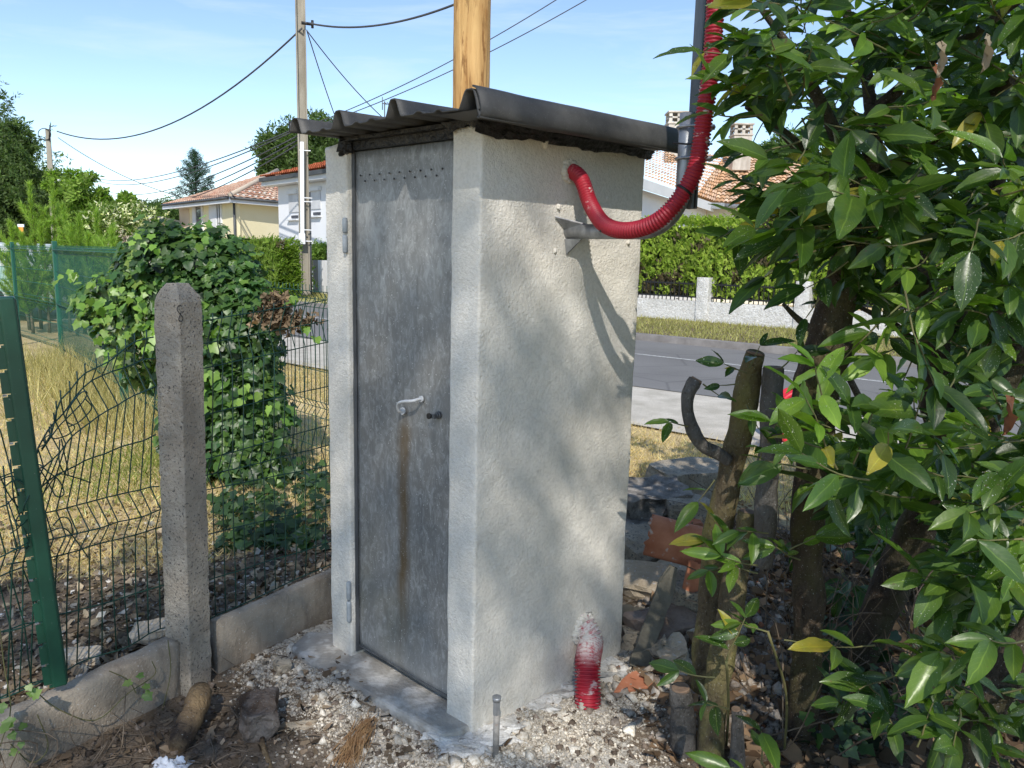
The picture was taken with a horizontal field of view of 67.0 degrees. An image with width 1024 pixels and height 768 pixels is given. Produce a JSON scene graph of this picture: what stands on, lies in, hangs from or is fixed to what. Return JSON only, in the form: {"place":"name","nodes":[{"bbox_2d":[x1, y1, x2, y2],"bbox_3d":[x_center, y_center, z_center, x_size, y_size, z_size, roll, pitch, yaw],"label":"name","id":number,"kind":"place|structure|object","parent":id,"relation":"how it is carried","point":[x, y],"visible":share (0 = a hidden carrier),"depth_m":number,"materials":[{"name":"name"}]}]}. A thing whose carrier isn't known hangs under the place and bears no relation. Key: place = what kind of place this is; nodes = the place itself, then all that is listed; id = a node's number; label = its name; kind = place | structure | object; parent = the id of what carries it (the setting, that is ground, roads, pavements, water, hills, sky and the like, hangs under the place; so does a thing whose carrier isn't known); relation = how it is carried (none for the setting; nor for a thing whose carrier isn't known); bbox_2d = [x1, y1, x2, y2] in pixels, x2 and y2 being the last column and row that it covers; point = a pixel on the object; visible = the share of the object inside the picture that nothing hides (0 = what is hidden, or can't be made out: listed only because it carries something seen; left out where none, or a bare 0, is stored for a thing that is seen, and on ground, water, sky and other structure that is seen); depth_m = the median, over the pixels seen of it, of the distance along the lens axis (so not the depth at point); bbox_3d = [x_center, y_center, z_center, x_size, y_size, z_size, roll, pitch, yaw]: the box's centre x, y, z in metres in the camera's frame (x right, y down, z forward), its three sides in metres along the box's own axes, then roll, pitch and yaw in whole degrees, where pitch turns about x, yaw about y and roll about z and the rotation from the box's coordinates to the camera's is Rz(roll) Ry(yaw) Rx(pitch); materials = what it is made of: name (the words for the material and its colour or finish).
{"place":"outdoors","nodes":[
{"label":"outdoors","id":0,"kind":"place"},
{"bbox_2d":[0,411,323,552],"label":"green grass","id":1,"kind":"structure","parent":0,"point":[133,464],"depth_m":5.13,"materials":[{"name":"plant"}]},
{"bbox_2d":[19,306,986,471],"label":"gravel path","id":2,"kind":"structure","parent":0,"point":[710,412],"depth_m":8.55,"materials":[{"name":"gravel"}]},
{"bbox_2d":[0,305,1023,767],"bbox_3d":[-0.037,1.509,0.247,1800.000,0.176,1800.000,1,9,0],"label":"ground","id":3,"kind":"structure","parent":0,"point":[236,737],"depth_m":3.06,"materials":[{"name":"soil"}]},
{"bbox_2d":[0,228,47,333],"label":"young pine","id":4,"kind":"object","parent":3,"relation":"on","point":[24,271],"visible":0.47,"depth_m":14.02,"materials":[{"name":"green plant"}]},
{"bbox_2d":[0,216,51,329],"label":"young pine","id":5,"kind":"object","parent":3,"relation":"on","point":[12,235],"visible":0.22,"depth_m":14.61,"materials":[{"name":"green plant"}]},
{"bbox_2d":[10,242,57,346],"bbox_3d":[-7.261,-1.312,11.754,2.213,1.660,0.064,10,13,44],"label":"tall wire fence","id":6,"kind":"object","parent":3,"relation":"on","point":[42,291],"visible":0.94,"depth_m":11.79,"materials":[{"name":"metal"}]},
{"bbox_2d":[10,179,60,327],"bbox_3d":[-9.164,-2.491,14.899,0.987,2.858,0.786,-6,12,-36],"label":"young pine","id":7,"kind":"object","parent":3,"relation":"on","point":[31,219],"visible":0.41,"depth_m":14.72,"materials":[{"name":"green plant"}]},
{"bbox_2d":[0,75,72,243],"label":"broadleaf tree","id":8,"kind":"object","parent":3,"relation":"on","point":[18,150],"visible":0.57,"depth_m":43.61,"materials":[{"name":"green plant"}]},
{"bbox_2d":[17,219,68,329],"bbox_3d":[-8.639,-2.010,14.339,0.953,2.115,0.760,-4,11,-29],"label":"young pine","id":9,"kind":"object","parent":3,"relation":"on","point":[41,240],"visible":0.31,"depth_m":14.26,"materials":[{"name":"green plant"}]},
{"bbox_2d":[33,176,70,290],"bbox_3d":[-8.892,-2.566,15.037,0.810,2.974,0.933,1,9,0],"label":"young pine","id":10,"kind":"object","parent":3,"relation":"on","point":[56,210],"visible":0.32,"depth_m":14.87,"materials":[{"name":"green plant"}]},
{"bbox_2d":[44,219,84,335],"bbox_3d":[-7.881,-1.904,13.905,0.969,2.083,0.892,1,9,0],"label":"young pine","id":11,"kind":"object","parent":3,"relation":"on","point":[71,235],"visible":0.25,"depth_m":13.76,"materials":[{"name":"green plant"}]},
{"bbox_2d":[49,199,89,330],"bbox_3d":[-8.268,-2.216,14.503,0.700,2.487,1.051,1,9,0],"label":"young pine","id":12,"kind":"object","parent":3,"relation":"on","point":[62,222],"visible":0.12,"depth_m":14.30,"materials":[{"name":"green plant"}]},
{"bbox_2d":[55,210,96,333],"bbox_3d":[-7.943,-2.063,14.260,0.945,2.279,0.754,-2,10,-22],"label":"young pine","id":13,"kind":"object","parent":3,"relation":"on","point":[79,226],"visible":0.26,"depth_m":14.12,"materials":[{"name":"green plant"}]},
{"bbox_2d":[0,333,157,452],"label":"tall grass","id":14,"kind":"structure","parent":3,"relation":"on","point":[50,367],"depth_m":7.61,"materials":[{"name":"plant"}]},
{"bbox_2d":[60,230,108,336],"bbox_3d":[-7.424,-1.755,13.549,0.962,1.928,1.021,1,9,0],"label":"young pine","id":15,"kind":"object","parent":3,"relation":"on","point":[87,238],"visible":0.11,"depth_m":13.38,"materials":[{"name":"green plant"}]},
{"bbox_2d":[64,645,104,665],"bbox_3d":[-1.554,0.981,2.777,0.161,0.051,0.092,-1,10,-15],"label":"grey stone","id":16,"kind":"object","parent":3,"relation":"on","point":[95,650],"visible":0.46,"depth_m":2.76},
{"bbox_2d":[0,636,180,767],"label":"concrete plinth","id":17,"kind":"structure","parent":3,"relation":"on","point":[96,693],"depth_m":2.55,"materials":[{"name":"concrete"}]},
{"bbox_2d":[0,296,67,687],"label":"green fence post","id":18,"kind":"object","parent":17,"relation":"on","point":[17,408],"visible":0.98,"depth_m":2.32,"materials":[{"name":"metal"}]},
{"bbox_2d":[0,459,42,697],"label":"wire fence panel","id":19,"kind":"object","parent":18,"relation":"attached to","point":[16,549],"visible":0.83,"depth_m":2.34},
{"bbox_2d":[0,629,170,762],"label":"ivy trail","id":20,"kind":"object","parent":17,"relation":"attached to","point":[34,693],"visible":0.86,"depth_m":2.32,"materials":[{"name":"green plant"}]},
{"bbox_2d":[40,166,141,244],"bbox_3d":[-19.022,-6.887,33.858,5.796,5.358,2.933,6,10,27],"label":"broadleaf tree","id":21,"kind":"object","parent":3,"relation":"on","point":[74,190],"visible":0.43,"depth_m":32.85,"materials":[{"name":"green plant"}]},
{"bbox_2d":[71,206,119,282],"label":"young pine","id":22,"kind":"object","parent":3,"relation":"on","point":[96,227],"visible":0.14,"depth_m":13.95,"materials":[{"name":"green plant"}]},
{"bbox_2d":[84,226,117,276],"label":"young pine","id":23,"kind":"object","parent":3,"relation":"on","point":[112,242],"visible":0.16,"depth_m":13.39,"materials":[{"name":"green plant"}]},
{"bbox_2d":[51,241,157,411],"bbox_3d":[-4.726,-0.768,8.811,0.070,1.700,5.615,-6,12,-38],"label":"tall wire fence","id":24,"kind":"object","parent":3,"relation":"on","point":[57,253],"visible":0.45,"depth_m":9.86,"materials":[{"name":"metal"}]},
{"bbox_2d":[79,196,169,241],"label":"flowering shrub","id":25,"kind":"object","parent":3,"relation":"on","point":[123,216],"visible":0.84,"depth_m":32.08,"materials":[{"name":"green plant"}]},
{"bbox_2d":[129,617,164,644],"bbox_3d":[-1.372,0.943,2.938,0.151,0.064,0.108,-2,10,-20],"label":"beige stone","id":26,"kind":"object","parent":3,"relation":"on","point":[151,637],"visible":0.61,"depth_m":2.90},
{"bbox_2d":[0,487,326,696],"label":"mortar chips","id":27,"kind":"object","parent":3,"relation":"on","point":[121,593],"visible":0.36,"depth_m":3.35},
{"bbox_2d":[0,366,330,590],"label":"dry grass","id":28,"kind":"structure","parent":3,"relation":"on","point":[103,524],"depth_m":4.50,"materials":[{"name":"plant"}]},
{"bbox_2d":[0,480,331,704],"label":"leaf litter","id":29,"kind":"object","parent":3,"relation":"on","point":[122,642],"visible":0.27,"depth_m":3.37,"materials":[{"name":"plant"}]},
{"bbox_2d":[152,755,193,767],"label":"plastic scrap","id":30,"kind":"object","parent":3,"relation":"on","point":[163,762],"visible":0.99,"depth_m":2.41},
{"bbox_2d":[154,283,211,696],"bbox_3d":[-1.177,0.447,2.776,0.122,1.605,0.136,5,10,21],"label":"concrete fence post","id":31,"kind":"object","parent":3,"relation":"on","point":[178,329],"visible":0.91,"depth_m":2.72,"materials":[{"name":"grey concrete"}]},
{"bbox_2d":[0,329,164,698],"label":"wire fence panel","id":32,"kind":"object","parent":31,"relation":"attached to","point":[55,420],"visible":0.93,"depth_m":2.53,"materials":[{"name":"metal"}]},
{"bbox_2d":[0,391,91,557],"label":"tangled wire","id":33,"kind":"object","parent":32,"relation":"attached to","point":[48,486],"visible":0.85,"depth_m":2.40,"materials":[{"name":"metal"}]},
{"bbox_2d":[202,295,330,618],"bbox_3d":[-0.985,0.258,3.137,0.046,1.227,0.798,7,11,32],"label":"wire fence panel","id":34,"kind":"object","parent":31,"relation":"attached to","point":[253,403],"visible":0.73,"depth_m":3.11,"materials":[{"name":"metal"}]},
{"bbox_2d":[51,214,321,489],"bbox_3d":[-2.068,-0.208,5.272,1.784,1.843,1.261,1,9,0],"label":"ivy thicket","id":35,"kind":"object","parent":3,"relation":"on","point":[115,307],"visible":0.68,"depth_m":4.95,"materials":[{"name":"green plant"}]},
{"bbox_2d":[168,682,211,752],"bbox_3d":[-1.074,1.112,2.587,0.086,0.135,0.242,1,9,0],"label":"log","id":36,"kind":"object","parent":3,"relation":"on","point":[188,723],"visible":1,"depth_m":2.56,"materials":[{"name":"wood"}]},
{"bbox_2d":[167,147,214,199],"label":"conifer tree","id":37,"kind":"object","parent":3,"relation":"on","point":[196,159],"visible":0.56,"depth_m":50.26,"materials":[{"name":"green plant"}]},
{"bbox_2d":[0,645,438,767],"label":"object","id":38,"kind":"object","parent":3,"relation":"on","point":[154,734],"visible":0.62,"depth_m":2.47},
{"bbox_2d":[160,168,280,238],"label":"yellow house","id":39,"kind":"structure","parent":3,"relation":"on","point":[244,213],"depth_m":38.79,"materials":[{"name":"paint"}]},
{"bbox_2d":[139,358,328,402],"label":"dry roadside grass","id":40,"kind":"structure","parent":3,"relation":"on","point":[313,375],"depth_m":9.77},
{"bbox_2d":[210,569,331,673],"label":"concrete plinth","id":41,"kind":"structure","parent":3,"relation":"on","point":[239,635],"depth_m":3.15,"materials":[{"name":"concrete"}]},
{"bbox_2d":[48,653,512,767],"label":"leaf litter","id":42,"kind":"object","parent":3,"relation":"on","point":[229,731],"visible":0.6,"depth_m":2.57,"materials":[{"name":"plant"}]},
{"bbox_2d":[259,160,326,276],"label":"white house","id":43,"kind":"structure","parent":3,"relation":"on","point":[286,182],"depth_m":32.20,"materials":[{"name":"paint"}]},
{"bbox_2d":[265,282,329,483],"bbox_3d":[-1.875,-0.108,5.586,0.040,1.282,2.850,-8,13,-44],"label":"wire fence panel","id":44,"kind":"object","parent":3,"relation":"on","point":[306,337],"visible":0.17,"depth_m":5.00,"materials":[{"name":"metal"}]},
{"bbox_2d":[246,290,324,338],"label":"dead ivy clump","id":45,"kind":"object","parent":44,"relation":"attached to","point":[276,298],"visible":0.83,"depth_m":4.75,"materials":[{"name":"brown plant"}]},
{"bbox_2d":[244,105,356,188],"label":"broadleaf tree","id":46,"kind":"object","parent":3,"relation":"on","point":[317,145],"visible":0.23,"depth_m":48.38,"materials":[{"name":"green plant"}]},
{"bbox_2d":[289,0,313,294],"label":"concrete utility pole","id":47,"kind":"object","parent":3,"relation":"on","point":[304,203],"visible":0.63,"depth_m":25.94,"materials":[{"name":"grey concrete"}]},
{"bbox_2d":[57,27,302,139],"bbox_3d":[-14.759,-11.676,31.938,20.522,2.494,0.054,9,12,39],"label":"overhead cable","id":48,"kind":"object","parent":47,"relation":"attached to","point":[267,59],"visible":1,"depth_m":29.49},
{"bbox_2d":[307,3,453,27],"bbox_3d":[-3.857,-10.565,21.999,0.054,1.286,8.878,-6,12,-39],"label":"overhead cable","id":49,"kind":"object","parent":47,"relation":"attached to","point":[422,15],"visible":0.96,"depth_m":21.55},
{"bbox_2d":[325,708,381,767],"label":"fibre tuft","id":50,"kind":"object","parent":3,"relation":"on","point":[360,732],"visible":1,"depth_m":2.52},
{"bbox_2d":[291,632,468,740],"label":"threshold slab","id":51,"kind":"structure","parent":3,"relation":"on","point":[385,686],"depth_m":2.83,"materials":[{"name":"concrete"}]},
{"bbox_2d":[247,642,689,767],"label":"mortar chips","id":52,"kind":"object","parent":3,"relation":"on","point":[455,760],"visible":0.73,"depth_m":2.64,"materials":[{"name":"stone"}]},
{"bbox_2d":[46,647,892,767],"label":"pebbles","id":53,"kind":"object","parent":3,"relation":"on","point":[88,753],"visible":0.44,"depth_m":2.58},
{"bbox_2d":[453,0,490,108],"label":"wooden utility pole","id":54,"kind":"object","parent":3,"relation":"on","point":[471,41],"visible":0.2,"depth_m":3.67,"materials":[{"name":"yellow wood"}]},
{"bbox_2d":[290,84,678,757],"bbox_3d":[-0.142,0.128,2.942,1.160,2.150,1.019,10,12,41],"label":"shed","id":55,"kind":"object","parent":3,"relation":"on","point":[482,338],"visible":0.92,"depth_m":2.66,"materials":[{"name":"concrete"}]},
{"bbox_2d":[574,613,603,709],"bbox_3d":[0.272,1.026,2.882,0.144,0.305,0.298,1,9,0],"label":"red conduit","id":56,"kind":"object","parent":55,"relation":"attached to","point":[588,654],"visible":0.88,"depth_m":2.81,"materials":[{"name":"plastic"}]},
{"bbox_2d":[555,112,695,254],"bbox_3d":[0.344,-0.618,2.437,0.452,0.425,0.096,8,12,36],"label":"wall bracket pipe","id":57,"kind":"object","parent":55,"relation":"attached to","point":[575,233],"depth_m":2.39,"materials":[{"name":"metal"}]},
{"bbox_2d":[674,0,715,208],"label":"strut channel","id":58,"kind":"object","parent":57,"relation":"attached to","point":[699,23],"visible":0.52,"depth_m":2.29,"materials":[{"name":"metal"}]},
{"bbox_2d":[567,0,723,238],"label":"red conduit","id":59,"kind":"object","parent":55,"relation":"attached to","point":[654,222],"visible":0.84,"depth_m":2.21,"materials":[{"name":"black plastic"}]},
{"bbox_2d":[492,694,500,757],"bbox_3d":[-0.052,1.130,2.499,0.028,0.260,0.030,1,9,0],"label":"metal stake","id":60,"kind":"object","parent":3,"relation":"on","point":[496,698],"visible":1,"depth_m":2.48,"materials":[{"name":"metal"}]},
{"bbox_2d":[205,627,826,767],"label":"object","id":61,"kind":"object","parent":3,"relation":"on","point":[504,749],"visible":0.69,"depth_m":2.64,"materials":[{"name":"gravel"}]},
{"bbox_2d":[237,686,279,742],"bbox_3d":[-0.842,1.107,2.583,0.138,0.142,0.151,-2,10,-21],"label":"stone","id":62,"kind":"object","parent":61,"relation":"on","point":[259,717],"visible":0.98,"depth_m":2.54,"materials":[{"name":"stone"}]},
{"bbox_2d":[207,455,923,759],"bbox_3d":[-0.249,0.836,3.891,4.339,0.290,1.394,7,11,31],"label":"ivy ground cover","id":63,"kind":"object","parent":3,"relation":"on","point":[845,729],"visible":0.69,"depth_m":3.90,"materials":[{"name":"green plant"}]},
{"bbox_2d":[297,301,916,366],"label":"kerb","id":64,"kind":"structure","parent":3,"relation":"on","point":[776,349],"depth_m":14.41,"materials":[{"name":"concrete"}]},
{"bbox_2d":[287,292,965,356],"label":"verge","id":65,"kind":"structure","parent":3,"relation":"on","point":[692,324],"depth_m":16.45,"materials":[{"name":"plant"}]},
{"bbox_2d":[228,233,306,298],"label":"clipped hedge","id":66,"kind":"object","parent":65,"relation":"on","point":[276,256],"visible":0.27,"depth_m":24.00,"materials":[{"name":"green plant"}]},
{"bbox_2d":[313,260,327,293],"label":"white gate wall","id":67,"kind":"structure","parent":65,"relation":"on","point":[320,274],"depth_m":28.08,"materials":[{"name":"paint"}]},
{"bbox_2d":[312,277,940,336],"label":"white rocky wall","id":68,"kind":"structure","parent":65,"relation":"on","point":[704,306],"depth_m":19.06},
{"bbox_2d":[621,625,639,650],"bbox_3d":[0.539,1.051,3.199,0.195,0.098,0.131,4,10,13],"label":"rubble lump","id":69,"kind":"object","parent":3,"relation":"on","point":[630,637],"visible":0.36,"depth_m":3.15,"materials":[{"name":"grey concrete"}]},
{"bbox_2d":[624,523,659,561],"bbox_3d":[0.656,0.857,3.863,0.338,0.251,0.318,-3,10,-27],"label":"concrete block","id":70,"kind":"object","parent":3,"relation":"on","point":[636,536],"visible":0.23,"depth_m":3.78,"materials":[{"name":"grey concrete"}]},
{"bbox_2d":[623,560,667,599],"bbox_3d":[0.602,0.935,3.521,0.305,0.245,0.244,4,10,17],"label":"beige stone","id":71,"kind":"object","parent":3,"relation":"on","point":[641,578],"visible":0.29,"depth_m":3.48,"materials":[{"name":"stone"}]},
{"bbox_2d":[629,565,676,667],"bbox_3d":[0.572,0.932,3.082,0.074,0.388,0.269,10,13,43],"label":"wooden plank","id":72,"kind":"object","parent":3,"relation":"on","point":[653,623],"visible":0.97,"depth_m":3.08,"materials":[{"name":"wood"}]},
{"bbox_2d":[621,603,696,639],"bbox_3d":[0.630,1.027,3.229,0.309,0.161,0.228,-5,11,-35],"label":"stone","id":73,"kind":"object","parent":3,"relation":"on","point":[681,620],"visible":0.29,"depth_m":3.19,"materials":[{"name":"stone"}]},
{"bbox_2d":[626,473,693,518],"bbox_3d":[0.808,0.709,4.612,0.497,0.270,0.416,-1,10,-17],"label":"charred block","id":74,"kind":"object","parent":3,"relation":"on","point":[657,486],"depth_m":4.49,"materials":[{"name":"concrete"}]},
{"bbox_2d":[656,632,691,675],"bbox_3d":[0.634,1.069,3.031,0.144,0.122,0.190,1,9,0],"label":"rubble lump","id":75,"kind":"object","parent":3,"relation":"on","point":[677,648],"visible":0.53,"depth_m":3.00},
{"bbox_2d":[645,457,718,499],"bbox_3d":[1.139,0.622,4.942,0.544,0.231,0.328,-2,10,-20],"label":"concrete block","id":76,"kind":"object","parent":3,"relation":"on","point":[703,471],"depth_m":4.83,"materials":[{"name":"concrete"}]},
{"bbox_2d":[669,682,696,758],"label":"cut laurel stem","id":77,"kind":"object","parent":3,"relation":"on","point":[683,730],"visible":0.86,"depth_m":2.51,"materials":[{"name":"grey plant"}]},
{"bbox_2d":[671,570,697,612],"bbox_3d":[0.778,0.946,3.366,0.242,0.242,0.213,-1,10,-13],"label":"grey stone","id":78,"kind":"object","parent":3,"relation":"on","point":[680,594],"visible":0.17,"depth_m":3.28,"materials":[{"name":"stone"}]},
{"bbox_2d":[643,514,702,565],"bbox_3d":[0.745,0.699,3.394,0.326,0.210,0.105,3,10,12],"label":"roof tile","id":79,"kind":"object","parent":78,"relation":"on","point":[662,535],"visible":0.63,"depth_m":3.37,"materials":[{"name":"ceramic"}]},
{"bbox_2d":[682,560,700,592],"bbox_3d":[0.794,0.830,3.308,0.139,0.164,0.043,0,9,-6],"label":"roof tile","id":80,"kind":"object","parent":78,"relation":"on","point":[691,585],"visible":0.42,"depth_m":3.30,"materials":[{"name":"ceramic"}]},
{"bbox_2d":[664,494,709,523],"bbox_3d":[1.006,0.740,4.501,0.260,0.173,0.220,0,9,-7],"label":"concrete block","id":81,"kind":"object","parent":3,"relation":"on","point":[674,509],"depth_m":4.40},
{"bbox_2d":[649,598,759,745],"bbox_3d":[0.624,0.916,2.286,0.495,0.687,0.248,-7,12,-41],"label":"laurel seedling","id":82,"kind":"object","parent":3,"relation":"on","point":[670,668],"visible":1,"depth_m":2.14,"materials":[{"name":"green plant"}]},
{"bbox_2d":[639,110,800,304],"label":"cream house","id":83,"kind":"structure","parent":3,"relation":"on","point":[652,202],"depth_m":29.88,"materials":[{"name":"tile"}]},
{"bbox_2d":[696,508,753,758],"bbox_3d":[0.695,0.859,2.517,0.099,0.889,0.251,8,11,34],"label":"cut laurel stem","id":84,"kind":"object","parent":3,"relation":"on","point":[709,740],"visible":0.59,"depth_m":2.47,"materials":[{"name":"brown plant"}]},
{"bbox_2d":[685,715,779,767],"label":"laurel seedling","id":85,"kind":"object","parent":3,"relation":"on","point":[767,743],"visible":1,"depth_m":2.08,"materials":[{"name":"green plant"}]},
{"bbox_2d":[674,333,795,694],"bbox_3d":[0.704,0.475,2.501,0.310,1.296,0.356,7,11,30],"label":"cut laurel stem","id":86,"kind":"object","parent":3,"relation":"on","point":[724,500],"visible":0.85,"depth_m":2.50,"materials":[{"name":"brown plant"}]},
{"bbox_2d":[644,376,735,465],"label":"cut laurel stem","id":87,"kind":"object","parent":86,"relation":"attached to","point":[697,438],"visible":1,"depth_m":2.45,"materials":[{"name":"grey plant"}]},
{"bbox_2d":[729,706,744,767],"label":"cut laurel stem","id":88,"kind":"object","parent":3,"relation":"on","point":[737,748],"visible":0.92,"depth_m":2.39,"materials":[{"name":"grey plant"}]},
{"bbox_2d":[551,523,961,740],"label":"rubble crumbs","id":89,"kind":"object","parent":3,"relation":"on","point":[759,669],"visible":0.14,"depth_m":2.92,"materials":[{"name":"stone"}]},
{"bbox_2d":[614,671,654,692],"bbox_3d":[0.451,1.121,2.913,0.189,0.022,0.100,-2,10,-19],"label":"terracotta shard","id":90,"kind":"object","parent":89,"relation":"on","point":[636,679],"visible":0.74,"depth_m":2.90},
{"bbox_2d":[695,523,854,749],"bbox_3d":[0.773,0.819,2.225,0.502,0.906,0.266,-5,11,-34],"label":"laurel seedling","id":91,"kind":"object","parent":3,"relation":"on","point":[832,533],"visible":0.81,"depth_m":2.13,"materials":[{"name":"green plant"}]},
{"bbox_2d":[629,422,948,549],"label":"dry roadside grass","id":92,"kind":"structure","parent":3,"relation":"on","point":[637,436],"depth_m":6.41,"materials":[{"name":"plant"}]},
{"bbox_2d":[629,468,954,653],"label":"leaf litter","id":93,"kind":"object","parent":3,"relation":"on","point":[832,568],"visible":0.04,"depth_m":4.04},
{"bbox_2d":[623,518,1023,767],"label":"leaf litter","id":94,"kind":"object","parent":3,"relation":"on","point":[792,753],"visible":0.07,"depth_m":2.81,"materials":[{"name":"plant"}]},
{"bbox_2d":[638,208,1014,307],"bbox_3d":[12.655,-2.099,13.772,27.051,2.513,2.119,9,12,39],"label":"clipped hedge","id":95,"kind":"object","parent":3,"relation":"on","point":[677,253],"visible":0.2,"depth_m":19.36,"materials":[{"name":"green plant"}]},
{"bbox_2d":[639,457,1014,767],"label":"dead twigs","id":96,"kind":"object","parent":3,"relation":"on","point":[850,650],"visible":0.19,"depth_m":2.85,"materials":[{"name":"wood"}]},
{"bbox_2d":[653,0,1023,743],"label":"cherry laurel","id":97,"kind":"object","parent":3,"relation":"on","point":[861,194],"visible":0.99,"depth_m":1.92,"materials":[{"name":"green plant"}]},
{"bbox_2d":[669,163,1023,671],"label":"cherry laurel","id":98,"kind":"object","parent":3,"relation":"on","point":[923,474],"visible":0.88,"depth_m":1.91,"materials":[{"name":"green plant"}]},
{"bbox_2d":[746,341,830,569],"bbox_3d":[0.791,0.218,2.367,0.265,0.751,0.149,-3,10,-23],"label":"cut laurel stem","id":99,"kind":"object","parent":98,"relation":"attached to","point":[765,506],"visible":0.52,"depth_m":2.40,"materials":[{"name":"grey plant"}]},
{"bbox_2d":[1002,395,1017,435],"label":"dead leaf","id":100,"kind":"object","parent":98,"relation":"hanging from","point":[1010,418],"visible":1,"depth_m":1.73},
{"bbox_2d":[775,267,1023,648],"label":"cherry laurel","id":101,"kind":"object","parent":3,"relation":"on","point":[864,537],"visible":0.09,"depth_m":3.45,"materials":[{"name":"green plant"}]},
{"bbox_2d":[787,605,1023,767],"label":"cherry laurel","id":102,"kind":"object","parent":3,"relation":"on","point":[964,729],"visible":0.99,"depth_m":1.92,"materials":[{"name":"green plant"}]},
{"bbox_2d":[0,0,1023,203],"label":"sky","id":103,"kind":"structure","parent":0,"point":[100,69],"materials":[{"name":"blue"}]},
{"bbox_2d":[258,306,1020,436],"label":"road","id":104,"kind":"structure","parent":0,"point":[665,373],"depth_m":11.60,"materials":[{"name":"asphalt"}]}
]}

